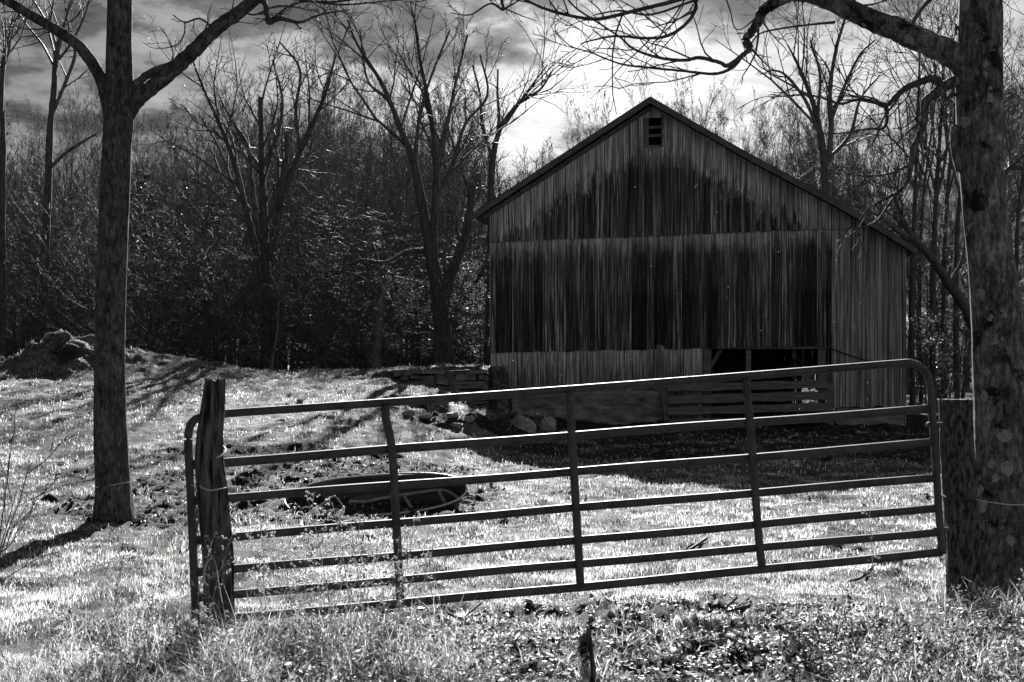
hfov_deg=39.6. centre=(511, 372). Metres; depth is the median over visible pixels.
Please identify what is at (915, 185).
bare tree
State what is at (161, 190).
bare tree
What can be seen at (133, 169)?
bare tree
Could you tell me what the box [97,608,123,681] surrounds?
weed stalk
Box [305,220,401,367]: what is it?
sapling
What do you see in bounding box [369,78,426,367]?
bare tree
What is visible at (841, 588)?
weed stalk
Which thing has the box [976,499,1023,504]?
fence wire
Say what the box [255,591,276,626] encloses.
weed stalk
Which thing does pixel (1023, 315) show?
sapling
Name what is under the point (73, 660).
undergrowth
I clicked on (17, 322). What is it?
sapling
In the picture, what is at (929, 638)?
weed stalk
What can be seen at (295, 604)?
weed stalk
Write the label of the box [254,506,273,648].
weed stalk
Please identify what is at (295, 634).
weed stalk
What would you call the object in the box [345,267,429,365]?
sapling
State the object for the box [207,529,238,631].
weed stalk
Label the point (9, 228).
bare tree
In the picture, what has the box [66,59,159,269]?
bare tree
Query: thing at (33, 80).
sky
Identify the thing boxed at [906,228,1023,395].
sapling
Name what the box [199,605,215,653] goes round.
weed stalk
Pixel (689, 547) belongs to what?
stick
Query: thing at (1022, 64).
bare tree
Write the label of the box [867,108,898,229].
bare tree
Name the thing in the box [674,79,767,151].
bare tree
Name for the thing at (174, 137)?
bare tree
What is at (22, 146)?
bare tree
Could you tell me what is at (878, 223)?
bare tree
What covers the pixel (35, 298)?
sapling
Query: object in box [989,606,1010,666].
weed stalk
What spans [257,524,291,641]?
weed stalk
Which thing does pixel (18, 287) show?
sapling
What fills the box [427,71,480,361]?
bare tree
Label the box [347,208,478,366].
sapling
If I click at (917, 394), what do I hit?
bare tree
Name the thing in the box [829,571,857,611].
weed stalk
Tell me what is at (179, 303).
sapling
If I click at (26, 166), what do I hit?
bare tree
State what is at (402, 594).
weed stalk
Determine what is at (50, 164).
bare tree
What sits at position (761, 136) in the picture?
bare tree
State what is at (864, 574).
stick
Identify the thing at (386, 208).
bare tree
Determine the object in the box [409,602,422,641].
weed stalk
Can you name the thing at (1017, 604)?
weed stalk
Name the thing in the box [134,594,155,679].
weed stalk
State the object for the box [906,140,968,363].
bare tree
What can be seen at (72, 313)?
sapling
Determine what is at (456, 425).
rock
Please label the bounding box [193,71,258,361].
bare tree
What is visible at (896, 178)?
bare tree
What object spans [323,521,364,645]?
weed stalk
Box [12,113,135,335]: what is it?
bare tree
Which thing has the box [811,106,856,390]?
bare tree
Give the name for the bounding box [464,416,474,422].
rock
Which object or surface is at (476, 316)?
sapling
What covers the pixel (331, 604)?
weed stalk
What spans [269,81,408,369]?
bare tree
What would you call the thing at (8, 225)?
sapling
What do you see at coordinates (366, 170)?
bare tree
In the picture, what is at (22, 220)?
bare tree
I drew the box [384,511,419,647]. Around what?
weed stalk
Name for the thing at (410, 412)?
rock
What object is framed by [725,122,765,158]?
bare tree
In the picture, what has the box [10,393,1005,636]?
soil clods
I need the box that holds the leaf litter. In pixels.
[368,587,1023,681]
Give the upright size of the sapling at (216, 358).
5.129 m
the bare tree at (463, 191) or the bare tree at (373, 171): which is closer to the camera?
the bare tree at (463, 191)
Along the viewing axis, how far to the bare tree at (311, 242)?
53.47 m
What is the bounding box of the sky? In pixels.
[0,0,1023,365]
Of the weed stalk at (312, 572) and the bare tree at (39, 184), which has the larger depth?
the bare tree at (39, 184)
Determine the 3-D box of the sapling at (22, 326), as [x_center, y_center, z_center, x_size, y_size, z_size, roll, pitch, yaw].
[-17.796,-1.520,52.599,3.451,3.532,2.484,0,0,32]
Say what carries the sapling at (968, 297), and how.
on the ground at (76, 349)
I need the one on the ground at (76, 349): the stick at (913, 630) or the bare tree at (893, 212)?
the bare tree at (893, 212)
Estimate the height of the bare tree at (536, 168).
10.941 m
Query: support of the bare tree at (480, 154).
on the ground at (76, 349)
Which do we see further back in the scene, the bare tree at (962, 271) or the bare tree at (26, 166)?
the bare tree at (26, 166)
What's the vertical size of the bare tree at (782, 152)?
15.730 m
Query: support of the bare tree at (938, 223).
on the ground at (76, 349)
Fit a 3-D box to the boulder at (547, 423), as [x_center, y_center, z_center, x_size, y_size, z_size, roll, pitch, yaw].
[0.831,1.260,33.233,0.371,0.459,0.287,0,0,-35]
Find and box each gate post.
[194,378,234,638]
[939,399,982,606]
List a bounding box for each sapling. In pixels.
[0,181,150,349]
[0,230,36,351]
[0,246,33,349]
[2,188,159,341]
[5,221,35,354]
[6,201,95,349]
[6,204,82,351]
[6,237,57,351]
[6,239,27,352]
[6,266,64,350]
[6,270,28,356]
[6,277,26,353]
[6,277,55,356]
[7,258,94,330]
[7,273,50,352]
[7,287,70,355]
[9,215,96,343]
[11,246,96,339]
[12,215,148,346]
[15,253,92,344]
[24,237,148,334]
[32,251,95,335]
[32,279,74,340]
[48,235,156,345]
[49,275,93,335]
[50,231,185,348]
[52,184,240,355]
[64,237,169,348]
[64,283,137,344]
[79,249,194,351]
[80,212,182,351]
[92,192,224,352]
[125,246,200,355]
[125,266,196,354]
[125,267,161,348]
[126,250,242,361]
[126,269,190,355]
[130,259,213,356]
[136,250,238,361]
[138,171,292,358]
[140,185,293,363]
[146,218,255,362]
[150,286,218,358]
[163,231,300,366]
[164,254,285,361]
[167,221,315,368]
[172,276,258,361]
[183,271,260,365]
[192,249,279,364]
[195,182,373,369]
[196,207,319,368]
[205,220,336,365]
[211,253,301,368]
[219,271,299,368]
[227,223,321,368]
[231,303,285,368]
[232,205,360,368]
[232,279,301,366]
[236,287,311,369]
[246,208,358,369]
[262,170,425,368]
[263,240,372,369]
[272,219,427,367]
[273,289,338,368]
[275,283,329,368]
[278,251,363,367]
[279,247,386,368]
[281,203,420,368]
[287,270,367,369]
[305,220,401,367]
[308,248,420,366]
[324,270,428,365]
[329,252,395,364]
[330,232,433,366]
[332,300,394,368]
[342,285,388,368]
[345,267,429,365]
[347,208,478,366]
[349,277,433,366]
[352,271,431,367]
[359,267,448,365]
[363,279,431,365]
[365,248,481,364]
[369,239,442,365]
[372,231,485,364]
[372,279,452,366]
[383,256,484,365]
[391,252,486,360]
[401,221,486,366]
[402,270,481,365]
[403,228,486,363]
[408,242,489,364]
[412,268,484,364]
[424,252,486,362]
[424,263,489,362]
[424,268,485,364]
[436,253,489,364]
[452,291,489,365]
[453,252,486,363]
[456,276,486,364]
[795,354,830,402]
[867,209,1023,392]
[867,256,969,392]
[867,270,971,397]
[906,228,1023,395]
[906,302,963,399]
[906,305,969,398]
[906,308,969,404]
[908,268,971,398]
[916,244,1023,374]
[923,315,972,398]
[929,242,1023,382]
[948,293,1023,386]
[950,273,1023,377]
[960,250,1023,380]
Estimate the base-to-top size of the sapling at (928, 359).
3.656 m
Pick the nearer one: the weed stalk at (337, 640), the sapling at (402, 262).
the weed stalk at (337, 640)
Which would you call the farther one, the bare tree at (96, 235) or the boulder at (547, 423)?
the bare tree at (96, 235)
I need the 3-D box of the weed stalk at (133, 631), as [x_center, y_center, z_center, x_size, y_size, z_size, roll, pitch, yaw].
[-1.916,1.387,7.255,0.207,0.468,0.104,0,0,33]
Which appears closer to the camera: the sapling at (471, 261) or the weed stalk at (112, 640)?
the weed stalk at (112, 640)
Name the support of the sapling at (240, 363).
on the ground at (76, 349)
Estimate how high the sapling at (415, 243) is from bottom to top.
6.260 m
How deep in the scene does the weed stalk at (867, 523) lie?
8.93 m
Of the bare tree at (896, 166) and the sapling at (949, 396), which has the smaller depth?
the sapling at (949, 396)
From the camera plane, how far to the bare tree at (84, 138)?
85.76 m
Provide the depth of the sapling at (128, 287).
57.48 m
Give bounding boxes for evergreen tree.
[90,168,192,357]
[139,187,243,366]
[275,223,357,369]
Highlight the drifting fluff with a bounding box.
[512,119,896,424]
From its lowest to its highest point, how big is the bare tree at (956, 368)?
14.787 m
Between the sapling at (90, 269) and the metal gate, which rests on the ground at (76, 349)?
the sapling at (90, 269)
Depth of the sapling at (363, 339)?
57.66 m
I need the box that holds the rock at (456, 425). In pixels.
[450,423,461,427]
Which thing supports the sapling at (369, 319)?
on the ground at (76, 349)
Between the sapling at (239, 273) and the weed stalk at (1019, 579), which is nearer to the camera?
the weed stalk at (1019, 579)
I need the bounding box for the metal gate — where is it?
[184,359,949,623]
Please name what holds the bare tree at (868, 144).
on the ground at (76, 349)
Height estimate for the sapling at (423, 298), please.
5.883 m
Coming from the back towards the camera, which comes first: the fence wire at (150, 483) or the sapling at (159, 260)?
the sapling at (159, 260)
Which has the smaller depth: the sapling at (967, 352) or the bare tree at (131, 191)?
the sapling at (967, 352)
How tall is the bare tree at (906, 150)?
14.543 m
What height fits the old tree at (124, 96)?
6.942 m
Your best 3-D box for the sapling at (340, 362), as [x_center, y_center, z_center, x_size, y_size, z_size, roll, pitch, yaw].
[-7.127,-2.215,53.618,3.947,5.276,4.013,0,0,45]
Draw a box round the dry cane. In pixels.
[203,557,225,619]
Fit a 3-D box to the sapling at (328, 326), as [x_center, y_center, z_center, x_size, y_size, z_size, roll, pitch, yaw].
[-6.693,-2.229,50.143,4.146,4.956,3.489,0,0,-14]
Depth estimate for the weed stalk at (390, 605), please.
8.50 m
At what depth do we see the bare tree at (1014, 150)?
65.00 m
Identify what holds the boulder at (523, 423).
on the ground at (76, 349)
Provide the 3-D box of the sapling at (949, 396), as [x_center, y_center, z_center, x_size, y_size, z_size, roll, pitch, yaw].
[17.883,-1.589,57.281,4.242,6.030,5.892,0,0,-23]
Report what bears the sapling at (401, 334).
on the ground at (76, 349)
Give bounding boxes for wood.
[5,56,1023,381]
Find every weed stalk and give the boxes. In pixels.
[93,576,118,631]
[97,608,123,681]
[117,576,170,675]
[120,598,151,680]
[125,576,160,643]
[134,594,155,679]
[150,594,171,634]
[190,531,218,640]
[193,609,236,681]
[198,592,215,635]
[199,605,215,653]
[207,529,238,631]
[215,629,252,665]
[225,612,243,637]
[246,532,267,642]
[253,545,273,630]
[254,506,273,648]
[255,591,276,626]
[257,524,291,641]
[261,651,289,681]
[278,538,300,663]
[283,584,317,628]
[287,541,317,645]
[287,587,299,620]
[289,575,314,675]
[289,619,303,658]
[294,617,311,659]
[295,491,320,643]
[299,533,328,638]
[305,514,340,663]
[315,626,347,672]
[316,575,343,653]
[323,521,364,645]
[323,618,359,681]
[324,496,358,642]
[324,602,351,646]
[324,618,353,658]
[326,619,357,675]
[340,515,372,663]
[341,527,390,670]
[341,545,374,632]
[341,576,369,648]
[353,583,388,681]
[356,584,387,681]
[365,601,385,674]
[365,640,392,681]
[373,538,392,662]
[379,586,404,634]
[380,525,405,633]
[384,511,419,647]
[388,560,405,630]
[389,546,412,653]
[395,539,429,625]
[407,619,439,665]
[409,541,436,638]
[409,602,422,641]
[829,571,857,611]
[832,568,849,623]
[861,499,881,620]
[863,556,880,612]
[870,604,914,667]
[886,585,917,636]
[900,604,927,680]
[902,594,918,618]
[907,567,937,645]
[908,613,957,679]
[925,584,960,614]
[929,586,966,649]
[929,600,948,640]
[934,624,963,673]
[957,619,976,660]
[966,594,979,633]
[970,588,988,650]
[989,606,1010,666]
[1005,585,1023,677]
[1011,572,1023,625]
[1014,569,1023,612]
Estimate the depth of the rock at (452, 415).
29.02 m
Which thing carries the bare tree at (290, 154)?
on the ground at (76, 349)
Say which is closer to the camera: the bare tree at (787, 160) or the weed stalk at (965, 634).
the weed stalk at (965, 634)
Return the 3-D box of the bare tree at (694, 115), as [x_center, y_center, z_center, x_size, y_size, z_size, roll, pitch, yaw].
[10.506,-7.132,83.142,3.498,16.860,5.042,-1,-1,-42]
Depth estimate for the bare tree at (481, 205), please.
75.44 m
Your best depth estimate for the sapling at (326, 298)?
64.08 m
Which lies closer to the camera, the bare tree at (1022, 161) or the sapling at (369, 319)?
the sapling at (369, 319)
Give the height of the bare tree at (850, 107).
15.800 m
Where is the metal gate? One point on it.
(573, 471)
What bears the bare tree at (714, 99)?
on the ground at (76, 349)
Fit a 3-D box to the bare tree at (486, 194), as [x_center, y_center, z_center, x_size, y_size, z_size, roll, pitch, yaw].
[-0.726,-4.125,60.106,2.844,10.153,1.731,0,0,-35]
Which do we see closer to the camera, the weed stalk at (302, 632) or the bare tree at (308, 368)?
the weed stalk at (302, 632)
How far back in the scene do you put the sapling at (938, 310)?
53.86 m
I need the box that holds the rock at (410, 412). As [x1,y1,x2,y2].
[402,410,414,415]
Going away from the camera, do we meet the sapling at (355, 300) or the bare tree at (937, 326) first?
the bare tree at (937, 326)
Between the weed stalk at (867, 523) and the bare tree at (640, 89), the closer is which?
the weed stalk at (867, 523)
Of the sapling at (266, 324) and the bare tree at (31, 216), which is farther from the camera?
the bare tree at (31, 216)
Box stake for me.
[586,627,595,681]
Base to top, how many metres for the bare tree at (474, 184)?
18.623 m
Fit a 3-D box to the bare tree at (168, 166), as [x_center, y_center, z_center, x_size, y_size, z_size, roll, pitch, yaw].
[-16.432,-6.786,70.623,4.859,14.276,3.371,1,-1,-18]
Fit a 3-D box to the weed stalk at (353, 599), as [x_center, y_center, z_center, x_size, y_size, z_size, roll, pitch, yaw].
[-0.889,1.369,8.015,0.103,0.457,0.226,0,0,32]
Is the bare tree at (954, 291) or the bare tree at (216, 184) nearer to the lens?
the bare tree at (954, 291)
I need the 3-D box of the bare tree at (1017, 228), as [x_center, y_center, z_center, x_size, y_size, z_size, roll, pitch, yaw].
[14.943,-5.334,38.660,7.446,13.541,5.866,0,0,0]
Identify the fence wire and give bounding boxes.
[94,481,195,487]
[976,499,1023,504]
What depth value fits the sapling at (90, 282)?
60.25 m
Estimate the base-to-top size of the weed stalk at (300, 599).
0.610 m
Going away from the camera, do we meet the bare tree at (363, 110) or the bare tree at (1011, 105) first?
the bare tree at (363, 110)
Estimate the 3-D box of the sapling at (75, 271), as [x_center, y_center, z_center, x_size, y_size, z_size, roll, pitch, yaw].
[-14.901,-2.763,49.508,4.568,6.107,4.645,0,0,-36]
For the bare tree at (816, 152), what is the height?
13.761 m
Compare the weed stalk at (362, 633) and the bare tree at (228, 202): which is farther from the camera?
the bare tree at (228, 202)
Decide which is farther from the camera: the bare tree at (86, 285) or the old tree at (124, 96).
the bare tree at (86, 285)
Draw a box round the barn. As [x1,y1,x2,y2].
[472,96,914,425]
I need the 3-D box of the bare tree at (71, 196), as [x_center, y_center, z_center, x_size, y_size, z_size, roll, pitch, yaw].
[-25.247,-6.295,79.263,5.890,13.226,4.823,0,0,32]
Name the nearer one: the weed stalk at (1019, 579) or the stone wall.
the weed stalk at (1019, 579)
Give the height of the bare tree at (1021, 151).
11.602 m
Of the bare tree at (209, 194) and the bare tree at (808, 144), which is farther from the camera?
the bare tree at (808, 144)
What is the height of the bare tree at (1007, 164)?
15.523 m
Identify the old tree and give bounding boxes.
[0,0,433,520]
[447,0,1023,595]
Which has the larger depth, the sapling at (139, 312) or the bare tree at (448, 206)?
the bare tree at (448, 206)
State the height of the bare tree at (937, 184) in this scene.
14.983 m
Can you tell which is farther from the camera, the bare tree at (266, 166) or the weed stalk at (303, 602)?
the bare tree at (266, 166)
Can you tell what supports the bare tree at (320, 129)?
on the ground at (76, 349)
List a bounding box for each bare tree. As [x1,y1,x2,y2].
[0,0,81,357]
[5,99,15,145]
[6,59,102,331]
[6,109,57,281]
[6,121,39,234]
[6,142,40,317]
[6,166,24,328]
[6,168,33,340]
[6,194,27,353]
[6,206,22,283]
[7,0,132,342]
[7,115,56,239]
[7,148,69,341]
[8,142,95,330]
[9,122,77,341]
[9,149,40,355]
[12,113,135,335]
[12,121,88,269]
[13,95,45,282]
[14,117,69,269]
[14,148,98,327]
[18,165,60,335]
[24,81,147,271]
[42,164,99,333]
[54,110,98,318]
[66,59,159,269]
[72,143,101,330]
[77,123,136,268]
[80,157,97,246]
[81,113,155,271]
[88,146,145,265]
[89,183,99,311]
[92,111,154,269]
[93,126,137,236]
[128,117,183,341]
[129,177,138,347]
[130,168,178,298]
[131,92,184,255]
[131,130,155,242]
[133,8,366,369]
[134,125,212,356]
[136,92,227,357]
[136,136,183,269]
[143,171,172,345]
[146,153,178,258]
[154,114,211,341]
[154,133,178,241]
[166,79,273,359]
[172,152,195,328]
[175,98,273,357]
[181,118,212,263]
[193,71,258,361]
[197,131,238,295]
[198,73,301,367]
[198,123,217,331]
[199,121,230,360]
[209,125,250,321]
[212,143,258,364]
[217,64,273,362]
[219,109,300,368]
[222,112,271,319]
[228,93,295,246]
[233,175,270,366]
[242,27,353,368]
[245,89,295,369]
[245,101,272,368]
[246,100,292,268]
[252,105,310,274]
[254,64,317,368]
[256,118,338,369]
[265,0,577,364]
[268,24,406,368]
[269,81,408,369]
[272,106,359,366]
[274,115,309,369]
[280,104,358,368]
[281,69,365,368]
[287,100,323,368]
[291,59,419,367]
[293,92,348,352]
[309,69,349,367]
[314,59,390,361]
[317,100,345,368]
[329,136,351,257]
[330,73,382,241]
[331,124,386,336]
[333,74,448,368]
[338,125,385,366]
[340,76,402,368]
[341,116,423,366]
[343,225,415,368]
[344,57,450,364]
[345,47,505,331]
[350,127,429,366]
[355,147,377,341]
[357,115,396,361]
[365,79,450,366]
[368,66,503,328]
[368,120,423,363]
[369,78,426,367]
[375,130,411,365]
[379,106,455,365]
[404,89,464,274]
[419,120,444,365]
[422,122,449,365]
[425,114,451,247]
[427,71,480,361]
[430,56,506,259]
[430,120,478,258]
[434,86,508,354]
[437,92,514,342]
[437,157,470,256]
[439,146,486,356]
[448,80,532,356]
[455,0,637,365]
[462,108,492,275]
[463,156,488,280]
[468,181,486,275]
[473,173,494,246]
[522,151,544,175]
[535,136,555,170]
[550,96,603,160]
[570,94,601,139]
[578,74,610,137]
[625,60,652,111]
[655,87,689,117]
[666,87,693,112]
[671,62,716,183]
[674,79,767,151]
[679,105,718,132]
[694,73,728,131]
[711,0,904,381]
[711,103,739,142]
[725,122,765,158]
[737,103,787,158]
[740,123,772,221]
[741,101,786,170]
[750,78,818,391]
[759,92,819,181]
[772,101,821,189]
[773,60,877,217]
[786,129,806,379]
[791,75,907,300]
[793,85,861,389]
[796,112,838,188]
[797,60,863,389]
[806,0,957,414]
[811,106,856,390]
[815,106,891,228]
[832,85,876,212]
[834,147,869,213]
[837,148,970,333]
[840,0,1010,404]
[845,0,1019,398]
[847,110,893,396]
[853,0,1023,412]
[854,97,946,231]
[858,109,885,217]
[861,198,906,402]
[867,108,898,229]
[867,154,938,315]
[867,193,908,303]
[875,124,916,332]
[882,118,965,398]
[885,101,938,257]
[891,131,952,394]
[893,167,938,395]
[899,74,1023,299]
[904,0,1023,398]
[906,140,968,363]
[907,153,962,330]
[915,177,967,397]
[916,56,1023,292]
[922,1,1023,274]
[923,149,1023,391]
[944,56,1022,245]
[948,77,1023,235]
[949,139,1023,398]
[952,211,966,390]
[963,74,1023,268]
[1003,18,1023,314]
[1003,23,1023,239]
[1003,59,1023,258]
[1004,72,1023,254]
[1004,94,1023,207]
[1004,108,1023,301]
[1006,136,1023,235]
[1012,86,1023,245]
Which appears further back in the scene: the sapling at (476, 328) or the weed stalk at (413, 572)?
the sapling at (476, 328)
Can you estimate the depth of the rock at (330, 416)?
27.05 m
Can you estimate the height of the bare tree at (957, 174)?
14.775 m
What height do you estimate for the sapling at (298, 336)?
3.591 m
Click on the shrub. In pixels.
(4, 505)
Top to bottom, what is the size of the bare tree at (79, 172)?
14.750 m
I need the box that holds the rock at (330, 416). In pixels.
[323,415,335,418]
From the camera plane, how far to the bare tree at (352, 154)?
69.45 m
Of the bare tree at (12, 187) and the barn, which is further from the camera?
the bare tree at (12, 187)
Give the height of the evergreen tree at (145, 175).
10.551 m
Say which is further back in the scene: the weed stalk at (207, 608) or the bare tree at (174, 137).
the bare tree at (174, 137)
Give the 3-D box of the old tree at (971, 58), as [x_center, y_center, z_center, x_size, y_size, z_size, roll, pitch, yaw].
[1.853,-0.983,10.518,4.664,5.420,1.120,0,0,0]
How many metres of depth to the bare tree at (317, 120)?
77.48 m
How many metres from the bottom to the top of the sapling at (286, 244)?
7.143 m
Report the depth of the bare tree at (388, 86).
72.76 m
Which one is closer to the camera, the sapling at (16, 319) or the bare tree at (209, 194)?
the bare tree at (209, 194)
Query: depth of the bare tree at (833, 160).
74.18 m
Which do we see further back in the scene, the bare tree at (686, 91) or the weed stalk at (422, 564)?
the bare tree at (686, 91)
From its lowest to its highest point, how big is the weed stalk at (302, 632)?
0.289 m
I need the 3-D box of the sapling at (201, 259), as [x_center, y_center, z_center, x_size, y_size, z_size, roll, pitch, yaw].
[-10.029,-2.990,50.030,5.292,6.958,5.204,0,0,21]
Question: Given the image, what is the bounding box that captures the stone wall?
[394,369,488,408]
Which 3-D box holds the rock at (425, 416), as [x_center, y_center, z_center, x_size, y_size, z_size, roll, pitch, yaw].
[-1.761,0.918,28.932,0.261,0.125,0.271,0,0,-16]
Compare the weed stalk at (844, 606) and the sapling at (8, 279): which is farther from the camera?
the sapling at (8, 279)
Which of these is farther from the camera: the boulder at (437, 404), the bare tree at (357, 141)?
the bare tree at (357, 141)
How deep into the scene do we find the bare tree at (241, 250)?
52.12 m
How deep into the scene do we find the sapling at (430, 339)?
60.89 m
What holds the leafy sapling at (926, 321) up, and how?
on the ground at (76, 349)
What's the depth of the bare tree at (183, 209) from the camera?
60.58 m
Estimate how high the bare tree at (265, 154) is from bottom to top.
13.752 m
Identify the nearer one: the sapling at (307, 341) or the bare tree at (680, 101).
the sapling at (307, 341)
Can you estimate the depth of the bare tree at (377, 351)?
46.91 m
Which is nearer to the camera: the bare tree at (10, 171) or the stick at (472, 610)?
the stick at (472, 610)
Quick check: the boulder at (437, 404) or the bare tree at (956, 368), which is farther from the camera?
the bare tree at (956, 368)
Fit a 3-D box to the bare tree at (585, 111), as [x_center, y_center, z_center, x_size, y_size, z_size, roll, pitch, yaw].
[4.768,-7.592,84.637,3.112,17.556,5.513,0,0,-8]
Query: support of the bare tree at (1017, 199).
on the ground at (76, 349)
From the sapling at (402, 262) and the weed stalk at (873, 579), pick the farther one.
the sapling at (402, 262)
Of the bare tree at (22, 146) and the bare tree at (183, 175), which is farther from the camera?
the bare tree at (183, 175)
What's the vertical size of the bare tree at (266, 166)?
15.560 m
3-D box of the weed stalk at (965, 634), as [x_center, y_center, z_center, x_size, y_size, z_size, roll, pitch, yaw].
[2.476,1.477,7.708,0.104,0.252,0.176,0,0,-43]
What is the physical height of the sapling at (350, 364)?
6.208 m
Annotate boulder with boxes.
[431,402,448,405]
[511,414,536,432]
[539,416,555,430]
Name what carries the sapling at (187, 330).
on the ground at (76, 349)
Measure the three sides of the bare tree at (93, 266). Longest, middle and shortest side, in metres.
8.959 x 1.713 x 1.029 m
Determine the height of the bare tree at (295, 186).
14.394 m
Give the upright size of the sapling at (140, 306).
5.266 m
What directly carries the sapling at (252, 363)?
on the ground at (76, 349)
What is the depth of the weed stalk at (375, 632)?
7.06 m
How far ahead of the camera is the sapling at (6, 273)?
57.20 m
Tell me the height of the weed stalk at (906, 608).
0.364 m
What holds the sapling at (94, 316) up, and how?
on the ground at (76, 349)
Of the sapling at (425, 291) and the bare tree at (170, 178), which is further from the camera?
the bare tree at (170, 178)
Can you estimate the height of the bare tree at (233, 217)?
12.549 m
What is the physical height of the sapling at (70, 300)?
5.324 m
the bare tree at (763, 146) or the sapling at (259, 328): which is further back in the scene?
the bare tree at (763, 146)
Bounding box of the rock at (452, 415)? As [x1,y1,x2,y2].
[446,412,458,417]
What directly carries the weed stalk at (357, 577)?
on the ground at (76, 349)
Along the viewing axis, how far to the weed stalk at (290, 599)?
7.59 m
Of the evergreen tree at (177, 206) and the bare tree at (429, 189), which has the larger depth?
the evergreen tree at (177, 206)
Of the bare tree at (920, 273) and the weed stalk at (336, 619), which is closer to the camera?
the weed stalk at (336, 619)
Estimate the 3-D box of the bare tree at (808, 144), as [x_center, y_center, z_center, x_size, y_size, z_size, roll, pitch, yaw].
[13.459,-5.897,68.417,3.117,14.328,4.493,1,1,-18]
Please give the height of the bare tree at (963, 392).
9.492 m
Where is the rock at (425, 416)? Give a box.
[419,414,431,418]
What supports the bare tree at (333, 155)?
on the ground at (76, 349)
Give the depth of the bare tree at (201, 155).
89.71 m
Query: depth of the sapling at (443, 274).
61.11 m
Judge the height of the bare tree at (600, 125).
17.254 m
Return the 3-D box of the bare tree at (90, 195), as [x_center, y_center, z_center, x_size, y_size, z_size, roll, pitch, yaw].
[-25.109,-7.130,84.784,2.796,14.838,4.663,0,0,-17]
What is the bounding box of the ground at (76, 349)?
[0,329,1023,681]
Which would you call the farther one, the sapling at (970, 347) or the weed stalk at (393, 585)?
the sapling at (970, 347)
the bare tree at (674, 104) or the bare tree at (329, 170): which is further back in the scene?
the bare tree at (674, 104)
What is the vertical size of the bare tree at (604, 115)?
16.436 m
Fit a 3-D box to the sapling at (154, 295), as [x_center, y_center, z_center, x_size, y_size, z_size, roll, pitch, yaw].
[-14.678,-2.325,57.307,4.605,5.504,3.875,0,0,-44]
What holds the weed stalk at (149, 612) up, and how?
on the ground at (76, 349)
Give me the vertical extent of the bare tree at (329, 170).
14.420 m
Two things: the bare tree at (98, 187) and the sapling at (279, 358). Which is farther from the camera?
the bare tree at (98, 187)
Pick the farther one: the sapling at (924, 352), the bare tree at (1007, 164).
the bare tree at (1007, 164)
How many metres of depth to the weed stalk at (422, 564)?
7.83 m
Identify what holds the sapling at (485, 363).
on the ground at (76, 349)
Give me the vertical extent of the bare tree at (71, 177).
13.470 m
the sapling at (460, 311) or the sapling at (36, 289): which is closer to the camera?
the sapling at (36, 289)
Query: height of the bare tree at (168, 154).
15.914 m
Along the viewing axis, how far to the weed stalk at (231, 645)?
7.21 m
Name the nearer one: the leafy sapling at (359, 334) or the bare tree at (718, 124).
the leafy sapling at (359, 334)
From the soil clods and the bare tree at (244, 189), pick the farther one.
the bare tree at (244, 189)
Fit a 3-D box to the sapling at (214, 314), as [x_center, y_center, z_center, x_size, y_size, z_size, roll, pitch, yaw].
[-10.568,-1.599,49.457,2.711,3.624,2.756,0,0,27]
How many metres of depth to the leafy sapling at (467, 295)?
45.02 m
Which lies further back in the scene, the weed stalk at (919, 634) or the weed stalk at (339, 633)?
the weed stalk at (339, 633)
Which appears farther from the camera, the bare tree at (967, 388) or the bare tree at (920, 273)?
the bare tree at (967, 388)
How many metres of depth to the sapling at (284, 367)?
61.42 m
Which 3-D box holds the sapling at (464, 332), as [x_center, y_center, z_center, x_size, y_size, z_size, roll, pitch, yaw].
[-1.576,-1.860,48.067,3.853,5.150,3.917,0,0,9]
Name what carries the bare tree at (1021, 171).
on the ground at (76, 349)
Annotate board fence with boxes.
[657,344,832,424]
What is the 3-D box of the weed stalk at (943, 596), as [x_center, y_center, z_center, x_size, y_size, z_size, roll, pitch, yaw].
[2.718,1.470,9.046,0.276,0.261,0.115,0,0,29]
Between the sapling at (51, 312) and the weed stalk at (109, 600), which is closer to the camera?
the weed stalk at (109, 600)
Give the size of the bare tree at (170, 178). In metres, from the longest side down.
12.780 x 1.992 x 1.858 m
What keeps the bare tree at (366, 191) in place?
on the ground at (76, 349)
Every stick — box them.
[446,603,481,619]
[685,537,708,549]
[698,597,750,614]
[849,564,875,582]
[851,621,932,655]
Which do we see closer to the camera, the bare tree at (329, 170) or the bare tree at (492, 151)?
the bare tree at (492, 151)
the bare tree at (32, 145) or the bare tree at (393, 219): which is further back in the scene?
the bare tree at (32, 145)
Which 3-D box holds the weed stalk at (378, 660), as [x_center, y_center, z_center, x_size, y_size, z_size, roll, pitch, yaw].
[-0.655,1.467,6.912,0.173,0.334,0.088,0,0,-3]
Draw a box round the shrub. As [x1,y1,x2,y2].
[0,399,74,580]
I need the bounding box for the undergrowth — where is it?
[0,564,1023,681]
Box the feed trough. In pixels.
[284,472,467,516]
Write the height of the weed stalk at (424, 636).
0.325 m
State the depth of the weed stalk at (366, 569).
7.26 m
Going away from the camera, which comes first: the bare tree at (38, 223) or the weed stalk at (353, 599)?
the weed stalk at (353, 599)
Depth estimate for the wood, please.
96.26 m
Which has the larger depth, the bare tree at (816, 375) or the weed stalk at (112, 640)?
the bare tree at (816, 375)
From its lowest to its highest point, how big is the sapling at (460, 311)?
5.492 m

